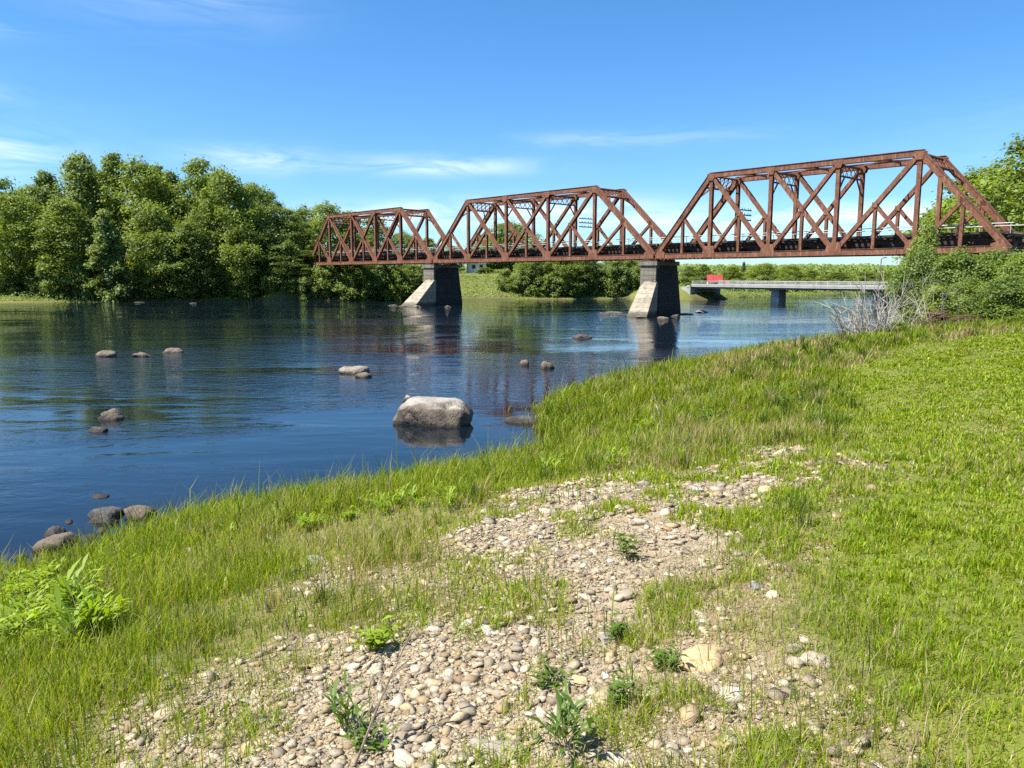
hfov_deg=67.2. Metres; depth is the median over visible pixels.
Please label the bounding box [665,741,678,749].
stone
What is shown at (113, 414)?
rock
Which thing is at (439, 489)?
leafy plant
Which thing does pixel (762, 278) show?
riverside shrub
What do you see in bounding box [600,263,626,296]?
riverside shrub
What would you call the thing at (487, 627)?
stone
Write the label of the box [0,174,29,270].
broadleaf tree
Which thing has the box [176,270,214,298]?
riverside shrub
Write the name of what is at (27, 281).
riverside shrub
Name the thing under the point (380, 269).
riverside shrub
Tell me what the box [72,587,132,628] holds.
leafy plant
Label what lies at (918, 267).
bush
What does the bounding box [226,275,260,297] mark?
riverside shrub
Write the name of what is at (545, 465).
weed
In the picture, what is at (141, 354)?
rock
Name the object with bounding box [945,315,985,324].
bush
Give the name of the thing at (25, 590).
leafy plant
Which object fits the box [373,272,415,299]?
riverside shrub
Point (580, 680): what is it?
stone
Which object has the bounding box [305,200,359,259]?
broadleaf tree
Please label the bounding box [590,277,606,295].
riverside shrub
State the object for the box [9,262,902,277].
distant woods
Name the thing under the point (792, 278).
riverside shrub
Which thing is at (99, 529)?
rock
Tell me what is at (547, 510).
stone
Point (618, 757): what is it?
stone
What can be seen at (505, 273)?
riverside shrub
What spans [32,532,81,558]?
rock
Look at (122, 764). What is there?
stone
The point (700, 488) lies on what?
stone
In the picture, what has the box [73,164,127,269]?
broadleaf tree
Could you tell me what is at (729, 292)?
bank undergrowth
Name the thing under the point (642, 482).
stone
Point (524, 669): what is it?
stone
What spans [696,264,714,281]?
broadleaf tree
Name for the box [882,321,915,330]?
bush
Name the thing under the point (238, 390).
river water
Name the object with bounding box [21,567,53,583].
leafy plant
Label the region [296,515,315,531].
leafy plant
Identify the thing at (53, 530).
rock
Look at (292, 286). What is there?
riverside shrub
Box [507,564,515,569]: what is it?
stone
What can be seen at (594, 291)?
riverside shrub
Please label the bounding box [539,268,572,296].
riverside shrub
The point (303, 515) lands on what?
leafy plant
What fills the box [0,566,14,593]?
leafy plant
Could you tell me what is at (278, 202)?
broadleaf tree
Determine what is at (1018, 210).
broadleaf tree
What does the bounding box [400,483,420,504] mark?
leafy plant
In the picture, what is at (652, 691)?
stone
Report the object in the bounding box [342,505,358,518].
leafy plant
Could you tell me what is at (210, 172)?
broadleaf tree
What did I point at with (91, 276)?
riverside shrub
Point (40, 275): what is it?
riverside shrub
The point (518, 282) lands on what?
riverside shrub
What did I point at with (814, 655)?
stone
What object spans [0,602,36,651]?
leafy plant
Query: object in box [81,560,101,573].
leafy plant
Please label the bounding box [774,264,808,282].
broadleaf tree
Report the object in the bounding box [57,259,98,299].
riverside shrub
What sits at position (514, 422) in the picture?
rock
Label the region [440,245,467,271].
broadleaf tree
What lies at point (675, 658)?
weed
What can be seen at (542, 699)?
stone
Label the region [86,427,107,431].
rock
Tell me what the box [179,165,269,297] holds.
broadleaf tree
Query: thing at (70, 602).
leafy plant
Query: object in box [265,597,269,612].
driftwood
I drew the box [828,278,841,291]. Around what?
riverside shrub
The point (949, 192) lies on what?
broadleaf tree
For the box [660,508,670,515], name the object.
stone
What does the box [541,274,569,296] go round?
riverside shrub
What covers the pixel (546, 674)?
weed
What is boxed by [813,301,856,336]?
dead bush
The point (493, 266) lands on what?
broadleaf tree
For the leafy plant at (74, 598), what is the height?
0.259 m
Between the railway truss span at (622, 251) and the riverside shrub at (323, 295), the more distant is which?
the riverside shrub at (323, 295)
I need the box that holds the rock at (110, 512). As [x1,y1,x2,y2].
[83,506,128,535]
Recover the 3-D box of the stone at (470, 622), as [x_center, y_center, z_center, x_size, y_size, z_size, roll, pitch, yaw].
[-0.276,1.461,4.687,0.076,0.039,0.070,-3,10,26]
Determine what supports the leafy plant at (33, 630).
on the ground at (508, 439)
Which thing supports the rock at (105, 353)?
in the river water
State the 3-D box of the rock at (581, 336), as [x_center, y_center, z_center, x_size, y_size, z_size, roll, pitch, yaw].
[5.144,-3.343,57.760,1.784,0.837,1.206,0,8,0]
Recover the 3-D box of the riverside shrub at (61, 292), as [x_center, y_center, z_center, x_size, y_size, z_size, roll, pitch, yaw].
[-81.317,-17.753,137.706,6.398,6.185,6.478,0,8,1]
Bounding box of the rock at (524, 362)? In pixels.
[519,360,528,365]
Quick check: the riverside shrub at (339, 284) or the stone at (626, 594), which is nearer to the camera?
the stone at (626, 594)
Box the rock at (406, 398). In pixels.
[402,395,410,401]
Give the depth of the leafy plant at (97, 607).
5.57 m
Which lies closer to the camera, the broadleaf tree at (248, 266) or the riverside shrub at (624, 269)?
the broadleaf tree at (248, 266)
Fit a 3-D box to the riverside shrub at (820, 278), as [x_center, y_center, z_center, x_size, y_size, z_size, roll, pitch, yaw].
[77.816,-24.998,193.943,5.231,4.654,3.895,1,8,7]
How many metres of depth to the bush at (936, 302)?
30.56 m
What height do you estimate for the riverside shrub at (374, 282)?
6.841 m
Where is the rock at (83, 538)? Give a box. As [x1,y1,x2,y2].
[81,533,96,543]
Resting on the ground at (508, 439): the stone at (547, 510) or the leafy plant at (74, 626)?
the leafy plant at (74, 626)
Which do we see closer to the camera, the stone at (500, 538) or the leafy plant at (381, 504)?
the stone at (500, 538)
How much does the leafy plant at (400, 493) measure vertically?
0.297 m
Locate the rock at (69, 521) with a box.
[65,519,72,523]
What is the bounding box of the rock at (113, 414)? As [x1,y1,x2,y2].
[98,408,123,420]
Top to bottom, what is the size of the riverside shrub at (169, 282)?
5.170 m
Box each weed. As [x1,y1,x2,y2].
[322,670,372,731]
[338,703,399,752]
[352,615,400,651]
[522,686,605,759]
[528,652,576,689]
[533,453,563,477]
[599,443,631,470]
[600,668,639,707]
[605,610,636,639]
[612,532,644,559]
[634,416,657,431]
[645,642,678,664]
[645,645,689,671]
[691,406,714,423]
[709,387,728,398]
[777,394,800,408]
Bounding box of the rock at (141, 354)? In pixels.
[132,352,150,356]
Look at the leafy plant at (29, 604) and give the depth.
6.50 m
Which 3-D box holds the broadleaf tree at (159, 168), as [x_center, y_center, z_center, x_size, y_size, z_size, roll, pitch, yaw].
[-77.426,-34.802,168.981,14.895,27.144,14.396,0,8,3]
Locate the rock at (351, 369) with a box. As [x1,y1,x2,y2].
[338,366,369,373]
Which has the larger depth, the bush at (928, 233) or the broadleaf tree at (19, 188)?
the broadleaf tree at (19, 188)
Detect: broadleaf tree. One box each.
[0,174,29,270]
[0,186,67,290]
[6,181,43,271]
[11,168,80,279]
[26,195,97,296]
[48,150,115,287]
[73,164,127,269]
[80,150,141,283]
[92,154,191,277]
[120,200,191,299]
[122,162,168,239]
[150,219,222,299]
[151,168,198,276]
[167,154,232,270]
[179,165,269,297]
[187,165,232,227]
[214,218,276,298]
[215,180,297,281]
[228,182,271,213]
[253,245,296,283]
[256,191,288,234]
[262,205,308,252]
[272,258,310,277]
[285,203,324,247]
[288,250,324,264]
[290,221,325,261]
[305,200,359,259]
[308,265,345,296]
[334,209,368,252]
[350,217,400,270]
[369,265,396,293]
[386,230,423,268]
[402,264,422,294]
[416,238,444,268]
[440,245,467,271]
[464,233,516,270]
[469,267,495,273]
[480,220,543,271]
[511,262,558,287]
[514,240,550,270]
[571,261,607,292]
[678,266,704,284]
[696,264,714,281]
[721,266,746,282]
[742,262,787,283]
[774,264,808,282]
[798,270,824,282]
[822,272,855,282]
[851,271,887,281]
[877,270,905,281]
[891,176,987,264]
[892,208,952,266]
[919,158,1023,284]
[938,213,984,258]
[967,133,1023,259]
[997,188,1023,230]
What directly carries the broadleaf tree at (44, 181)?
on the ground at (508, 439)
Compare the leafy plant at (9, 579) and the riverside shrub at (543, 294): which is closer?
the leafy plant at (9, 579)
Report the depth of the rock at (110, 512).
14.84 m
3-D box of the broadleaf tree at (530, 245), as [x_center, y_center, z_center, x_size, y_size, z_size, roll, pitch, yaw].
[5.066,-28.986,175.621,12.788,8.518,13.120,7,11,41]
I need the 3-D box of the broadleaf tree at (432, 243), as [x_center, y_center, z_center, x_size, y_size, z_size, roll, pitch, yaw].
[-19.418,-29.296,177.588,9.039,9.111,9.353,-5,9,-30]
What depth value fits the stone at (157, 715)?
3.83 m
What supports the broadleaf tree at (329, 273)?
on the ground at (508, 439)
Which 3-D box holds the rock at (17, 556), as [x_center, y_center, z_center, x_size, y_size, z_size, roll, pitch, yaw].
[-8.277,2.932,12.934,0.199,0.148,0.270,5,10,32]
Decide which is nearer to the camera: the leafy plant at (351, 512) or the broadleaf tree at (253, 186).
the leafy plant at (351, 512)
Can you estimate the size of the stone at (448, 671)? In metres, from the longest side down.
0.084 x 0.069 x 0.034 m
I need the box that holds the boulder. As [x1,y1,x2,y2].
[393,396,473,427]
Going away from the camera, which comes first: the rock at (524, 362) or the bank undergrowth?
the rock at (524, 362)
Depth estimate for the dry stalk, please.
16.84 m
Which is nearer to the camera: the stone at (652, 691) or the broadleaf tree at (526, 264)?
the stone at (652, 691)
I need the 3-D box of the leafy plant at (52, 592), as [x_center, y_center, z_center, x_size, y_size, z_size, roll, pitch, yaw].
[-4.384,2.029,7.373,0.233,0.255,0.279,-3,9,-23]
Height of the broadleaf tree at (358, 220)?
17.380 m
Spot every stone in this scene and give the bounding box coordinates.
[114,759,139,767]
[153,707,180,720]
[281,687,297,693]
[306,555,327,562]
[311,664,324,673]
[321,691,336,703]
[346,663,360,669]
[366,665,377,674]
[388,739,405,752]
[394,748,415,767]
[410,664,419,672]
[419,760,434,767]
[432,698,442,705]
[440,668,453,676]
[461,619,472,625]
[471,737,529,760]
[481,624,493,635]
[498,536,509,540]
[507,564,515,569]
[518,625,535,633]
[520,663,530,672]
[538,696,546,702]
[539,508,551,513]
[569,504,587,510]
[571,674,588,686]
[579,593,593,602]
[589,548,597,552]
[594,689,609,702]
[599,632,615,644]
[603,671,608,678]
[606,752,633,767]
[618,590,635,599]
[633,518,647,522]
[635,480,650,486]
[642,685,660,698]
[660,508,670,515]
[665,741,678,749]
[678,644,725,673]
[683,747,698,752]
[689,486,703,490]
[689,619,708,625]
[698,626,709,633]
[700,738,710,747]
[719,686,744,702]
[748,581,763,589]
[756,713,761,719]
[757,485,770,492]
[766,590,778,598]
[798,651,832,667]
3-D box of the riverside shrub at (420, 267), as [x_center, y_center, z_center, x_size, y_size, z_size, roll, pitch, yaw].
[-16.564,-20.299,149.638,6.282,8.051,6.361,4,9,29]
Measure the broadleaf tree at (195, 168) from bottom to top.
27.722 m
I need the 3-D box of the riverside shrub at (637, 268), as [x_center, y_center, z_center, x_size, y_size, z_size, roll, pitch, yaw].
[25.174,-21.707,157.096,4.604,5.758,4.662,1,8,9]
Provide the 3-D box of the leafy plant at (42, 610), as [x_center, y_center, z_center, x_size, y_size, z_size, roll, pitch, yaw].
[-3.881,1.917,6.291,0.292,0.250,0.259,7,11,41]
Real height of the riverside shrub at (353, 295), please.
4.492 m
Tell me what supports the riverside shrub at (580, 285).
on the ground at (508, 439)
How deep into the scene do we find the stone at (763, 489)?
7.31 m
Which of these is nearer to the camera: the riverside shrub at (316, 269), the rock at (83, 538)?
the rock at (83, 538)
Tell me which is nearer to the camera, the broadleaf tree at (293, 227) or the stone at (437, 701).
the stone at (437, 701)
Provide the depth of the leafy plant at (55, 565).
9.09 m
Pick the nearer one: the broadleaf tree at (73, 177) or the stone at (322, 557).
the stone at (322, 557)
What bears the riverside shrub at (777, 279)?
on the ground at (508, 439)
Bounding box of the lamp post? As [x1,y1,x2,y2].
[879,257,886,285]
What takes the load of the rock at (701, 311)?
in the river water
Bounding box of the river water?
[0,293,900,548]
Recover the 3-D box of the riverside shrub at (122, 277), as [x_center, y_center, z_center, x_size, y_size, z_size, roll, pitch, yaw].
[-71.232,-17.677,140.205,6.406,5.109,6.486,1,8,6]
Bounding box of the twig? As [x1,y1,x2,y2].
[354,624,420,763]
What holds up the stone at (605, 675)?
on the ground at (508, 439)
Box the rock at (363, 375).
[355,372,371,377]
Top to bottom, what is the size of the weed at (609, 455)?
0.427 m
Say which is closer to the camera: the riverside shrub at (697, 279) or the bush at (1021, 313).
the bush at (1021, 313)
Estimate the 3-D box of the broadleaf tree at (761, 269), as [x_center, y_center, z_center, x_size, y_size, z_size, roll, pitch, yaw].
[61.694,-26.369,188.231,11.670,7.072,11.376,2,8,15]
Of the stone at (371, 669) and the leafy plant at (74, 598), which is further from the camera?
the leafy plant at (74, 598)
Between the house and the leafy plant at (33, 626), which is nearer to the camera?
the leafy plant at (33, 626)
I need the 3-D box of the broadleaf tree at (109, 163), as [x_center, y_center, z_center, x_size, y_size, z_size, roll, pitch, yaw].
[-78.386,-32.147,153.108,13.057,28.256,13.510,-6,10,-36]
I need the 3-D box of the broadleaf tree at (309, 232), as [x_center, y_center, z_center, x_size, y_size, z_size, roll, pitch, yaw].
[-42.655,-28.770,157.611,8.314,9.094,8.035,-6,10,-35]
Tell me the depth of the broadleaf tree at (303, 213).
171.27 m
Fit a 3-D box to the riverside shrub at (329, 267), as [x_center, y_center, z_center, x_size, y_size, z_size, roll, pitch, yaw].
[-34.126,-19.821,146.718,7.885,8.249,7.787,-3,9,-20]
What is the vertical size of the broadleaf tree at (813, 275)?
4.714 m
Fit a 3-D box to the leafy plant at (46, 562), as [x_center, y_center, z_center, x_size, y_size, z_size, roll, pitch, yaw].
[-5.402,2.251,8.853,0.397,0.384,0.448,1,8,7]
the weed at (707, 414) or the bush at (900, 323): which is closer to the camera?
the weed at (707, 414)
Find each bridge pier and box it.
[401,263,461,306]
[627,259,680,316]
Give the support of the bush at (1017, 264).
on the ground at (508, 439)
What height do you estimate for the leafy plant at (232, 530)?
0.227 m
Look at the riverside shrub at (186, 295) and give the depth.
140.73 m
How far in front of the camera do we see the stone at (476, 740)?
3.22 m
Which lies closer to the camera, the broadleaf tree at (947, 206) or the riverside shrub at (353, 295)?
the broadleaf tree at (947, 206)
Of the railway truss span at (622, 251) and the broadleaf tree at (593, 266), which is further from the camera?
the broadleaf tree at (593, 266)
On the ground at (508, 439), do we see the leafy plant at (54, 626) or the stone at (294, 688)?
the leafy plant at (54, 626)
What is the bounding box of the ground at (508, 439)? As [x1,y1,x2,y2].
[0,265,1023,767]
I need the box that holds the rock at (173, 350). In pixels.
[162,348,182,352]
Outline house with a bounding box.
[466,263,485,272]
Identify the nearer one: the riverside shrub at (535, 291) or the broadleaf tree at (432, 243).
the riverside shrub at (535, 291)
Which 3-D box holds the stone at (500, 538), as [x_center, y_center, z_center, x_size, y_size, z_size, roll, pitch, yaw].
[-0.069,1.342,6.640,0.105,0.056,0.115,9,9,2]
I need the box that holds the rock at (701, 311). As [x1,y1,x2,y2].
[695,310,709,312]
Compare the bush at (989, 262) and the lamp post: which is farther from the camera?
the lamp post
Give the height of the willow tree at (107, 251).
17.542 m
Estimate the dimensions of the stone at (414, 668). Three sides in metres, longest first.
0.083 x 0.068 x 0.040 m
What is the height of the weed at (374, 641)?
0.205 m
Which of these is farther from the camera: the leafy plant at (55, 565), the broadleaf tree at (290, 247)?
the broadleaf tree at (290, 247)
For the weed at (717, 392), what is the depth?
20.11 m
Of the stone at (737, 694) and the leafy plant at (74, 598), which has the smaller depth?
the stone at (737, 694)
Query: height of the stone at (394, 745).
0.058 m
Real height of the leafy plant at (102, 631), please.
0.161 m
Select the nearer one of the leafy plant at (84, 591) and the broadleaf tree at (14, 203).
the leafy plant at (84, 591)
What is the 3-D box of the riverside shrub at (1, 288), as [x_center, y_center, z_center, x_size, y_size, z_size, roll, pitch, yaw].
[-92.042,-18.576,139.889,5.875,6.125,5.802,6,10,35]
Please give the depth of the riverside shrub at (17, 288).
138.19 m
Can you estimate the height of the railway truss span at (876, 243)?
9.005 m
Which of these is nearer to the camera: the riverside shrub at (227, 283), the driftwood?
the driftwood
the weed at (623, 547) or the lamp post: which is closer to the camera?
the weed at (623, 547)
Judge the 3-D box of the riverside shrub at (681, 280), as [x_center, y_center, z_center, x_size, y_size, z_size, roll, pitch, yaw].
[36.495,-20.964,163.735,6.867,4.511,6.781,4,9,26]
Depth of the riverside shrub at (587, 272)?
155.25 m
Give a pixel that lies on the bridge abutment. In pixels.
(310, 266)
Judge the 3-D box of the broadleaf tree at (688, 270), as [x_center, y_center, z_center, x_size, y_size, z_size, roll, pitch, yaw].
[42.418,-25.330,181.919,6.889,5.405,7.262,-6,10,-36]
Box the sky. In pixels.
[0,0,1023,266]
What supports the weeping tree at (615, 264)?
on the ground at (508, 439)
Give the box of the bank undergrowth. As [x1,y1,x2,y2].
[0,263,871,301]
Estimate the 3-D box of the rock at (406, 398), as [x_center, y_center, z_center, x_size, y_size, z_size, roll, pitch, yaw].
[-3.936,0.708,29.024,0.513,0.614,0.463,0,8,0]
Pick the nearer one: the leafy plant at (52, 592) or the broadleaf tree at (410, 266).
the leafy plant at (52, 592)
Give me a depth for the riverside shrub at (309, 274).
144.22 m
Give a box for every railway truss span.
[309,207,455,264]
[432,185,682,262]
[654,149,1023,258]
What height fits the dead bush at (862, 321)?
2.344 m
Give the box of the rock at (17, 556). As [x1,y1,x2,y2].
[12,554,28,564]
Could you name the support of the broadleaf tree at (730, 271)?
on the ground at (508, 439)
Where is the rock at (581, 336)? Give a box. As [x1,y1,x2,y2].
[572,334,591,338]
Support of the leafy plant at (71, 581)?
on the ground at (508, 439)
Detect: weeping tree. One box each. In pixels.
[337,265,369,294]
[538,261,586,295]
[591,261,632,293]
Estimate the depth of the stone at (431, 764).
3.14 m
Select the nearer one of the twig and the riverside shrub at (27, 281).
the twig
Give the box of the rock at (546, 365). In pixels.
[541,361,554,368]
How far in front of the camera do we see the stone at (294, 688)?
3.99 m
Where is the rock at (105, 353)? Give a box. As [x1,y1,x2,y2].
[95,350,116,356]
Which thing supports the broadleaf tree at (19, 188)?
on the ground at (508, 439)
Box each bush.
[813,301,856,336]
[816,273,920,334]
[852,252,950,329]
[856,265,965,324]
[879,244,951,323]
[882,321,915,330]
[896,219,942,313]
[909,285,963,324]
[914,242,1001,315]
[918,310,954,325]
[942,274,1002,320]
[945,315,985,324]
[947,245,1023,312]
[948,271,1023,320]
[991,247,1023,310]
[1005,309,1023,321]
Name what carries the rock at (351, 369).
in the river water
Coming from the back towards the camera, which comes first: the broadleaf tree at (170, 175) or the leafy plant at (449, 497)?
the broadleaf tree at (170, 175)
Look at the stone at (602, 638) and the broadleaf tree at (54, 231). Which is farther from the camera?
the broadleaf tree at (54, 231)
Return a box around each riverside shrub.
[0,265,22,294]
[0,274,30,295]
[18,265,48,293]
[29,262,67,298]
[39,267,75,297]
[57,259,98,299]
[71,260,103,299]
[97,272,123,299]
[114,274,138,297]
[130,259,155,297]
[136,273,170,298]
[160,270,209,298]
[162,275,183,297]
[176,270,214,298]
[197,268,228,296]
[213,269,241,296]
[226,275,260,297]
[247,274,263,292]
[256,269,284,291]
[259,265,292,292]
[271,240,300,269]
[283,267,299,292]
[289,275,319,300]
[291,271,318,291]
[305,262,335,298]
[313,260,346,296]
[316,273,333,297]
[328,278,354,299]
[336,279,372,299]
[352,267,374,300]
[364,268,386,298]
[371,265,395,297]
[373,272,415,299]
[383,264,411,295]
[393,270,409,299]
[406,266,422,294]
[409,264,425,288]
[493,267,515,289]
[511,268,536,293]
[517,265,542,295]
[529,277,550,295]
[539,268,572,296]
[539,274,554,296]
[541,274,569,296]
[557,273,589,297]
[573,272,590,295]
[582,267,594,293]
[586,275,600,296]
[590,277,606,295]
[595,267,614,292]
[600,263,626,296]
[614,264,635,294]
[615,260,639,288]
[626,260,642,286]
[627,265,640,289]
[678,276,698,285]
[682,276,704,285]
[724,277,745,290]
[743,279,759,291]
[755,275,778,291]
[768,278,786,290]
[786,275,799,290]
[801,276,814,291]
[813,275,830,290]
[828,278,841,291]
[841,277,856,284]
[852,275,876,291]
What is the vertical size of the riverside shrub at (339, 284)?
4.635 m
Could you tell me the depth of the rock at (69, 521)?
14.74 m
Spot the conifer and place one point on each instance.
(743, 267)
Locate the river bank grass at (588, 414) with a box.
[0,314,1023,767]
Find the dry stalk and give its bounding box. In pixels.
[653,394,662,430]
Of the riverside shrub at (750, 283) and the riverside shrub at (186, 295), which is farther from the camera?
the riverside shrub at (750, 283)
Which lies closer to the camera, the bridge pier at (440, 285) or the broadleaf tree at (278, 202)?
the bridge pier at (440, 285)
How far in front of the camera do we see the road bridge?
134.65 m
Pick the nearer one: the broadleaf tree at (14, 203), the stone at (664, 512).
the stone at (664, 512)
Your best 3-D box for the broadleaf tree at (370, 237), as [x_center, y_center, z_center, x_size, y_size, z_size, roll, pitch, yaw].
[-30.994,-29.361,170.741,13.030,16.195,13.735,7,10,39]
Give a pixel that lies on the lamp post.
(880, 270)
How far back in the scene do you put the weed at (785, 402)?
16.36 m
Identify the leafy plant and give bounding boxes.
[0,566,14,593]
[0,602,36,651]
[0,608,50,639]
[1,567,46,590]
[3,573,47,600]
[3,579,52,618]
[4,577,44,599]
[4,594,52,616]
[8,596,46,620]
[17,616,45,634]
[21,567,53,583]
[22,623,56,646]
[23,575,66,589]
[23,604,58,623]
[26,559,61,582]
[29,598,56,608]
[40,556,77,574]
[41,584,58,598]
[42,553,100,606]
[43,575,129,636]
[43,601,120,645]
[46,606,75,629]
[47,619,85,645]
[48,588,79,617]
[48,624,68,651]
[52,579,109,609]
[58,598,119,644]
[60,565,104,601]
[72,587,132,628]
[79,575,110,598]
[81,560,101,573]
[83,622,112,644]
[220,522,235,537]
[295,511,318,530]
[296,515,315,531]
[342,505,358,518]
[356,493,375,504]
[370,492,387,516]
[382,489,403,507]
[389,482,413,507]
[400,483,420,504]
[415,496,427,507]
[430,477,443,496]
[432,486,457,509]
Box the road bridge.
[681,281,912,304]
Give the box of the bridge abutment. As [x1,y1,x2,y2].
[296,265,342,275]
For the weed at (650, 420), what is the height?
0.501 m
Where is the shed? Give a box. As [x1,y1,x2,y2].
[705,275,722,283]
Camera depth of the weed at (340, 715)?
3.53 m
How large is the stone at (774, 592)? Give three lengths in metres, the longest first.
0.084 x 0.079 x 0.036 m
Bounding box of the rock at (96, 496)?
[92,494,108,498]
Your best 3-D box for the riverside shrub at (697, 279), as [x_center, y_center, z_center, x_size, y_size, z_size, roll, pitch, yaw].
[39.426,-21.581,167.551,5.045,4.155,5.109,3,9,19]
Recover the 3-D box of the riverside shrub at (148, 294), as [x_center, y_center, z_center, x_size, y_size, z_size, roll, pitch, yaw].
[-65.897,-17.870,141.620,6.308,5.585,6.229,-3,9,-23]
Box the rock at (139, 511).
[123,505,161,531]
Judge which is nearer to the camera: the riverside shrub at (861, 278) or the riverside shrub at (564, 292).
the riverside shrub at (564, 292)
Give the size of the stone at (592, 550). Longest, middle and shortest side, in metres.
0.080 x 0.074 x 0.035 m
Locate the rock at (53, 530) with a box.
[44,525,65,537]
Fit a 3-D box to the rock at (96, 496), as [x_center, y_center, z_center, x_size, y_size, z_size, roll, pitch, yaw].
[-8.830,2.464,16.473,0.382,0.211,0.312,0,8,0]
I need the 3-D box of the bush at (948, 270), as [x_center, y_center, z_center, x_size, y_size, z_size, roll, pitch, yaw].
[21.140,-4.440,36.743,4.128,4.618,4.507,0,8,3]
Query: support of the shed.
on the ground at (508, 439)
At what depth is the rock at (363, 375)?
35.65 m
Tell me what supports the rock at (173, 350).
in the river water
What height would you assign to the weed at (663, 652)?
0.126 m
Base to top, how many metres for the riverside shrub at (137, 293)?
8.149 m
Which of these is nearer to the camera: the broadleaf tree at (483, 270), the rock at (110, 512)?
the rock at (110, 512)
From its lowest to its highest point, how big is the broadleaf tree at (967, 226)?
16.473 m
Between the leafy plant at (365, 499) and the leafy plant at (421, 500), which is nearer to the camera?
the leafy plant at (421, 500)
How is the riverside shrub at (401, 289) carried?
on the ground at (508, 439)
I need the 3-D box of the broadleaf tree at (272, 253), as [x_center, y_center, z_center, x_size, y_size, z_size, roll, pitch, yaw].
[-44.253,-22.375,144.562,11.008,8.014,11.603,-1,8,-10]
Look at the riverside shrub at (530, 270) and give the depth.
152.97 m
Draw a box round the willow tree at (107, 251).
[78,207,137,302]
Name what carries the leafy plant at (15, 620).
on the ground at (508, 439)
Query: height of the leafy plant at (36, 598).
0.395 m
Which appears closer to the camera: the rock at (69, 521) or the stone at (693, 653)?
the stone at (693, 653)
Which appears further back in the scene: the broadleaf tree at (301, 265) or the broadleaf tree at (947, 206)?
the broadleaf tree at (301, 265)
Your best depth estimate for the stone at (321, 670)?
4.24 m
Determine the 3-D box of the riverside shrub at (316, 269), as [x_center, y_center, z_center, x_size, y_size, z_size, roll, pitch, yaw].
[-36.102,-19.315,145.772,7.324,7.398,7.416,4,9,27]
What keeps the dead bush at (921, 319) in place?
on the ground at (508, 439)
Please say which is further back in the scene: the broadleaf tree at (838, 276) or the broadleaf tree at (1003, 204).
the broadleaf tree at (838, 276)
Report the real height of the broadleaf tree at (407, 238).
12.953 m
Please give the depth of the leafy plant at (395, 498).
8.86 m
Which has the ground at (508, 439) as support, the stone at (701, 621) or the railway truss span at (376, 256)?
the stone at (701, 621)
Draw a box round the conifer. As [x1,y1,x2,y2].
[740,262,745,280]
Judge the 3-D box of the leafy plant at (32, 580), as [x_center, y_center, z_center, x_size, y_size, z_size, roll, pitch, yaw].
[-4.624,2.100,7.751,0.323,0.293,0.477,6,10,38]
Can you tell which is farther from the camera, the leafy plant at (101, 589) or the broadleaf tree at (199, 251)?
the broadleaf tree at (199, 251)
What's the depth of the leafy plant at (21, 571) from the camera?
8.55 m
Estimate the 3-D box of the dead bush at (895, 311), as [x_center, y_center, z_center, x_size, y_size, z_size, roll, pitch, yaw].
[14.087,-3.300,28.445,3.433,3.133,3.811,0,8,0]
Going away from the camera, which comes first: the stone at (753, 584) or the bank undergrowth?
the stone at (753, 584)
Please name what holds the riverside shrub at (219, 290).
on the ground at (508, 439)
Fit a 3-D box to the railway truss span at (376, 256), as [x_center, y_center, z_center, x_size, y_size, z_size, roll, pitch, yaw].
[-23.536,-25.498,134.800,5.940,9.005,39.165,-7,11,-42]
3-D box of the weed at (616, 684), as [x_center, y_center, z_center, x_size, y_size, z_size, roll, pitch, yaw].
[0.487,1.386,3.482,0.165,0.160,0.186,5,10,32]
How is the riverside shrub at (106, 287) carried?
on the ground at (508, 439)
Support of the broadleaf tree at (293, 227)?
on the ground at (508, 439)
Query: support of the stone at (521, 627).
on the ground at (508, 439)
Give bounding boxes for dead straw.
[1,375,1023,767]
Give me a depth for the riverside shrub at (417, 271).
148.15 m
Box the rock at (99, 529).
[97,527,106,537]
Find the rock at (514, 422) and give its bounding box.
[504,416,539,430]
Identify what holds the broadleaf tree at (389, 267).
on the ground at (508, 439)
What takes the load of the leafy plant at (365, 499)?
on the ground at (508, 439)
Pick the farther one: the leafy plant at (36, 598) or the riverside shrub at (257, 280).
the riverside shrub at (257, 280)
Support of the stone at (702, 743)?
on the ground at (508, 439)
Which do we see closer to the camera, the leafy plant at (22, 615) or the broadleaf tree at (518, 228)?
the leafy plant at (22, 615)
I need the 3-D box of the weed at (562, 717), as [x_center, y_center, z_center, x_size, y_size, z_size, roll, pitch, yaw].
[0.223,1.386,3.089,0.280,0.307,0.335,-3,9,-19]
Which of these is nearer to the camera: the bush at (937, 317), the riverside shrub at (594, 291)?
the bush at (937, 317)
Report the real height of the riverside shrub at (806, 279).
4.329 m
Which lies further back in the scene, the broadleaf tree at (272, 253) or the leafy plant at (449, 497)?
the broadleaf tree at (272, 253)
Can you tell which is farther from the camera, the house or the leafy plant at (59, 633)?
the house
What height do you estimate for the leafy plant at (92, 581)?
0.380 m
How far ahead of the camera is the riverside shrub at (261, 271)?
143.64 m
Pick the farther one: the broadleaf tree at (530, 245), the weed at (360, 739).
the broadleaf tree at (530, 245)
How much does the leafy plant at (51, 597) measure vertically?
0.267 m
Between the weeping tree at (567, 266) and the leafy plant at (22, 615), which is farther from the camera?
the weeping tree at (567, 266)
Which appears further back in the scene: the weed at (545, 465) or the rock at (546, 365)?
the rock at (546, 365)

